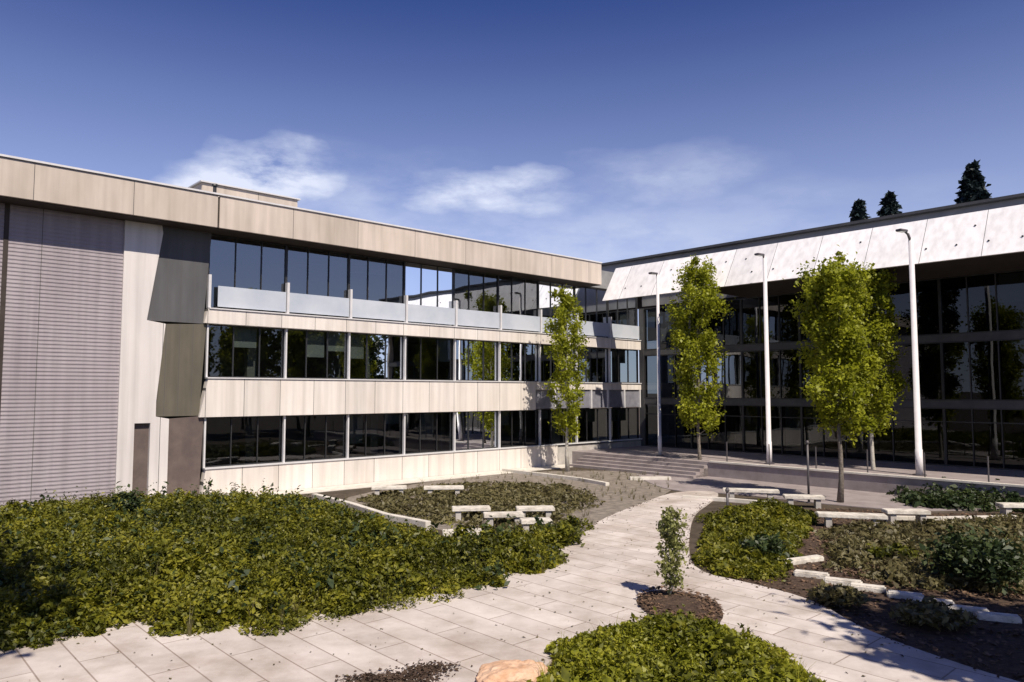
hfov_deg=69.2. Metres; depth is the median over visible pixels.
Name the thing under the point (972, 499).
ground cover
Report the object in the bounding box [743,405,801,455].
window
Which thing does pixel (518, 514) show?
stone bench
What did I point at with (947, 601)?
edging stone
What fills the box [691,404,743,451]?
window
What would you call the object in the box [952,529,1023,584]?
ornamental grass
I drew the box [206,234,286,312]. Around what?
window
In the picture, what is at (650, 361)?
window
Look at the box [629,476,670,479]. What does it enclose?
court kerb
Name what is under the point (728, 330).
window
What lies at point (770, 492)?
stone bench
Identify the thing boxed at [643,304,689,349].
window
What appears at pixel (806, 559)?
edging stone
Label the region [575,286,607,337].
window
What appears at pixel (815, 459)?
rail post
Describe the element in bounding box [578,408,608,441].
window
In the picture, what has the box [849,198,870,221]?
conifer tree
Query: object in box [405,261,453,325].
window
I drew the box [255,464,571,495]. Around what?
wall walk
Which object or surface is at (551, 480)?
grass
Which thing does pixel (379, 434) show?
window
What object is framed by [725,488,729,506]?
path light
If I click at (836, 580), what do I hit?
edging stone
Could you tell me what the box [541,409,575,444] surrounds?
window
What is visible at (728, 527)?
ground cover
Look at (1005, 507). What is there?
stone bench
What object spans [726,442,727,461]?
rail post
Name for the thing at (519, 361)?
window
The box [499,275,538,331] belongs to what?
window
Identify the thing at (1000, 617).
edging stone
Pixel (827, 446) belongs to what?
window
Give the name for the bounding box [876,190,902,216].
conifer tree
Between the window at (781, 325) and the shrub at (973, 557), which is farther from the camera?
the window at (781, 325)
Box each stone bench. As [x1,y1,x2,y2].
[371,485,406,494]
[424,485,463,497]
[442,528,480,536]
[452,505,490,520]
[483,511,523,525]
[515,505,554,517]
[519,517,552,529]
[723,488,779,500]
[783,494,824,508]
[816,511,887,527]
[881,508,930,523]
[995,502,1023,514]
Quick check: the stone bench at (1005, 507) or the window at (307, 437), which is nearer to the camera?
the stone bench at (1005, 507)
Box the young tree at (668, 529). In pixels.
[653,505,688,594]
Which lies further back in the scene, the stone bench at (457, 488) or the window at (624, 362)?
the window at (624, 362)
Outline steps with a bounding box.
[569,455,707,477]
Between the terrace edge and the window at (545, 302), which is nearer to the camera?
the terrace edge
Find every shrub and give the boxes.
[102,489,146,514]
[544,523,585,546]
[738,530,792,564]
[805,579,879,607]
[864,543,921,559]
[887,595,977,630]
[910,517,1023,594]
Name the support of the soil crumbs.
on the path
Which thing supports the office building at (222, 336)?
on the ground at (696, 530)
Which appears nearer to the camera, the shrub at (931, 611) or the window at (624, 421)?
the shrub at (931, 611)
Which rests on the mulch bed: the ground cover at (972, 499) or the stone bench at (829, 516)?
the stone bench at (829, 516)
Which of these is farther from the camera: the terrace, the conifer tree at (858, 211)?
the conifer tree at (858, 211)
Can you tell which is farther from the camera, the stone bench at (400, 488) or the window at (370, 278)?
the window at (370, 278)
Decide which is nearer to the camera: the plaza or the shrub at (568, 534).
the shrub at (568, 534)
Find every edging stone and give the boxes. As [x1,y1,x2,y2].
[785,555,823,564]
[793,569,829,578]
[823,576,862,585]
[849,582,885,592]
[887,590,923,599]
[911,596,954,603]
[946,603,989,614]
[975,610,1021,623]
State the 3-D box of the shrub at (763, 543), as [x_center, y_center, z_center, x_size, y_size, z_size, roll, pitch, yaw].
[6.398,5.228,18.752,1.537,0.867,1.398,0,-4,0]
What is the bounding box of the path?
[0,491,1019,681]
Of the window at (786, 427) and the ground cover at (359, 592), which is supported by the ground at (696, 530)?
the ground cover at (359, 592)
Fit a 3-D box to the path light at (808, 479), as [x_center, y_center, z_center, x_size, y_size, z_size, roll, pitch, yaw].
[11.538,5.092,28.928,0.180,2.420,0.180,0,-4,0]
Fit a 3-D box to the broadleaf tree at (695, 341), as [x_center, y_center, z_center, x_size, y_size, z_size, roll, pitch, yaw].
[10.005,1.164,39.467,3.816,11.727,4.070,0,-4,0]
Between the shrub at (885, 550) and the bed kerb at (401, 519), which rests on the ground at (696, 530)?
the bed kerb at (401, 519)
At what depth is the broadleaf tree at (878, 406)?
33.98 m
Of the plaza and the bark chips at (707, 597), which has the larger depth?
the plaza
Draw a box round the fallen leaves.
[7,493,1010,681]
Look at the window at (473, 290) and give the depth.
40.69 m
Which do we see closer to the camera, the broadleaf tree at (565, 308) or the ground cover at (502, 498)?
the ground cover at (502, 498)
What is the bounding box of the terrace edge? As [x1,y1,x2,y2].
[709,461,1023,487]
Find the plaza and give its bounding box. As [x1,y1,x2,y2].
[636,474,999,510]
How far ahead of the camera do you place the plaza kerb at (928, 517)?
24.91 m
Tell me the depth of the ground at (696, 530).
28.24 m
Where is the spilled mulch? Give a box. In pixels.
[335,658,472,681]
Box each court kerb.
[502,469,608,485]
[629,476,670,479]
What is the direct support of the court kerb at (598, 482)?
on the gravel court
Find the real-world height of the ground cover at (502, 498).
0.529 m
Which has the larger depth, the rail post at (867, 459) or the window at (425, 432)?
the window at (425, 432)
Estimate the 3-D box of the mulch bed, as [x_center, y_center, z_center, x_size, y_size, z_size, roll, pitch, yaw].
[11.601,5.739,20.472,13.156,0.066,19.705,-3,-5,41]
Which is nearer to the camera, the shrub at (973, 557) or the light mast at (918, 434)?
the shrub at (973, 557)
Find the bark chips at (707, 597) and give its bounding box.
[636,585,723,620]
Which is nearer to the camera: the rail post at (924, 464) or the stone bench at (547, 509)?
the stone bench at (547, 509)
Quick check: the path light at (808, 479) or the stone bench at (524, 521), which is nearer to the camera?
the stone bench at (524, 521)
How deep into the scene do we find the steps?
39.82 m
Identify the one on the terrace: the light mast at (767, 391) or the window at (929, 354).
the light mast at (767, 391)
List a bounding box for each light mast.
[648,272,663,455]
[754,253,774,463]
[896,228,926,475]
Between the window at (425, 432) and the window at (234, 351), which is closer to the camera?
the window at (234, 351)
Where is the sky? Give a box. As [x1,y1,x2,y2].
[0,0,1023,380]
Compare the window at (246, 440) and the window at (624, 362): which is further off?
the window at (624, 362)
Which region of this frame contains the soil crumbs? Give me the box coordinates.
[503,498,1022,681]
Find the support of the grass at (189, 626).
on the ground at (696, 530)
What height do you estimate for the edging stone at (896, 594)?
0.180 m
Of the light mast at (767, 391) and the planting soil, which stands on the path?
the planting soil
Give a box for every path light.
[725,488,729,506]
[805,440,810,502]
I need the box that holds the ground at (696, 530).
[298,407,1021,665]
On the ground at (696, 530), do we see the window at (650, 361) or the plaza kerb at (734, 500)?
the plaza kerb at (734, 500)
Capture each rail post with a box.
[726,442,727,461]
[815,447,816,468]
[866,449,867,472]
[923,453,925,476]
[987,456,989,481]
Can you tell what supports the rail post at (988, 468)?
on the terrace
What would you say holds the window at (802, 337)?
in the office building at (969, 269)
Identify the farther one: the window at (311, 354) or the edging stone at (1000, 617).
the window at (311, 354)
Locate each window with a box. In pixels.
[202,416,282,467]
[204,324,284,377]
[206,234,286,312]
[285,414,345,461]
[286,245,349,317]
[287,329,347,378]
[349,253,404,321]
[349,413,402,457]
[350,333,403,379]
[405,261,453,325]
[405,412,452,453]
[406,336,452,379]
[454,268,498,328]
[455,411,497,450]
[456,339,497,380]
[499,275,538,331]
[501,342,537,381]
[501,410,538,447]
[539,280,574,334]
[541,344,574,381]
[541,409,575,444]
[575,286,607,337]
[577,347,608,382]
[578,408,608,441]
[608,297,637,339]
[611,349,638,382]
[611,407,638,439]
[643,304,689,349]
[644,354,690,397]
[645,404,690,448]
[689,299,740,346]
[690,351,741,398]
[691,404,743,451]
[740,293,798,344]
[741,348,800,398]
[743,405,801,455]
[798,292,841,341]
[799,348,863,398]
[801,406,868,460]
[865,278,940,336]
[866,342,942,399]
[868,407,945,465]
[938,269,1023,334]
[941,338,1023,400]
[944,408,1023,470]
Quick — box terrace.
[572,446,1023,499]
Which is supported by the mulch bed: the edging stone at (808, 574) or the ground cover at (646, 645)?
the edging stone at (808, 574)
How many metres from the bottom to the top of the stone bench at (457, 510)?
0.470 m
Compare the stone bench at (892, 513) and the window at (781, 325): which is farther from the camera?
the window at (781, 325)
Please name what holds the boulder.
on the ground at (696, 530)
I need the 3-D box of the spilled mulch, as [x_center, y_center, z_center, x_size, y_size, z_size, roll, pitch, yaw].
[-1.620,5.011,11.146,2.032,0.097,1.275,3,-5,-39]
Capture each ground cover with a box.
[0,487,594,654]
[356,480,605,533]
[526,610,824,681]
[691,497,819,582]
[813,512,1023,596]
[886,476,1023,512]
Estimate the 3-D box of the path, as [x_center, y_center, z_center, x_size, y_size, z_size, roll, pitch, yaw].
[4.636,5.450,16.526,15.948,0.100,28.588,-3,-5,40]
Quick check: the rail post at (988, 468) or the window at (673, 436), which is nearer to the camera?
the rail post at (988, 468)
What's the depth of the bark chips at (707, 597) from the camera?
14.86 m
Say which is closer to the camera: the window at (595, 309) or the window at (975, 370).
the window at (975, 370)
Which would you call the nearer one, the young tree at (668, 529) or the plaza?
the young tree at (668, 529)
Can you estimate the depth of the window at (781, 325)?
42.99 m
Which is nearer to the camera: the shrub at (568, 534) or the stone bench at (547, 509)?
the shrub at (568, 534)
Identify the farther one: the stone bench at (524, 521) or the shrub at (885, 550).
the stone bench at (524, 521)
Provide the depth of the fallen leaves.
13.16 m
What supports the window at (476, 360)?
in the office building at (222, 336)
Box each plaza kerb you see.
[682,495,785,503]
[849,515,1016,520]
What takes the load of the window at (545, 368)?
in the office building at (222, 336)
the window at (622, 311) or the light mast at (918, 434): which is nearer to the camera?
the light mast at (918, 434)
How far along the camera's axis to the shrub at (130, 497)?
24.54 m
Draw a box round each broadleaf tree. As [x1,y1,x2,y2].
[542,284,589,471]
[662,255,735,459]
[782,245,886,502]
[824,261,910,469]
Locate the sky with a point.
(603, 131)
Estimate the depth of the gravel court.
32.80 m
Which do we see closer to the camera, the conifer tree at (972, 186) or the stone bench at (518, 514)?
the stone bench at (518, 514)
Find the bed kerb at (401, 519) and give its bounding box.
[312,493,430,530]
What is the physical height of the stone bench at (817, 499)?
0.470 m
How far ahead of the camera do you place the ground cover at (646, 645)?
11.25 m
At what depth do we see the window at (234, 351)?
31.77 m
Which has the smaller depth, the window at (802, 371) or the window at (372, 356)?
the window at (372, 356)
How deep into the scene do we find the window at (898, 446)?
37.20 m
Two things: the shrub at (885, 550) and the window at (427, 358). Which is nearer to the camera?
the shrub at (885, 550)
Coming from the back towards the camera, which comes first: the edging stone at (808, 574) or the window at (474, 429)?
the window at (474, 429)
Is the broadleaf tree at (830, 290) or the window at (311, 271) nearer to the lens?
the broadleaf tree at (830, 290)
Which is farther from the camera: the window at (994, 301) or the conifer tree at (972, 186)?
the conifer tree at (972, 186)
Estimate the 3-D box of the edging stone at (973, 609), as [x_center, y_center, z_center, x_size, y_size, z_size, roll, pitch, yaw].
[8.787,5.269,14.481,0.889,0.180,0.260,-2,-4,26]
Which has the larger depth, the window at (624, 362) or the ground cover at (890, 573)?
the window at (624, 362)
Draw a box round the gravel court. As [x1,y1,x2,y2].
[346,471,670,530]
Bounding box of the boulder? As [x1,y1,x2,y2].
[476,659,548,681]
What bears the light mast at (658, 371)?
on the terrace
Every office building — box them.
[0,154,641,507]
[597,193,1023,470]
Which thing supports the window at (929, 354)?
in the office building at (969, 269)
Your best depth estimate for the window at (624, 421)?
48.72 m
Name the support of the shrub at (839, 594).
on the mulch bed
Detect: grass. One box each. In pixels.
[1,492,581,636]
[345,467,669,530]
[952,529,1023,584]
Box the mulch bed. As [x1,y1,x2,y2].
[699,509,1023,681]
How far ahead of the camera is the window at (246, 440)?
31.51 m
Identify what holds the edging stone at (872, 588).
on the mulch bed
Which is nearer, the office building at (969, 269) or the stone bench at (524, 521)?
the stone bench at (524, 521)
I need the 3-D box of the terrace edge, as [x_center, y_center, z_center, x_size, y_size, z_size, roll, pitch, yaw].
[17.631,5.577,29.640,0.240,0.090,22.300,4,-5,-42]
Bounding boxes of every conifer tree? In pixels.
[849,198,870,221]
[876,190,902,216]
[953,159,991,203]
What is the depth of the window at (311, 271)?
34.27 m
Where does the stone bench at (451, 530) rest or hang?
on the ground at (696, 530)
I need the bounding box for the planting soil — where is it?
[636,590,722,621]

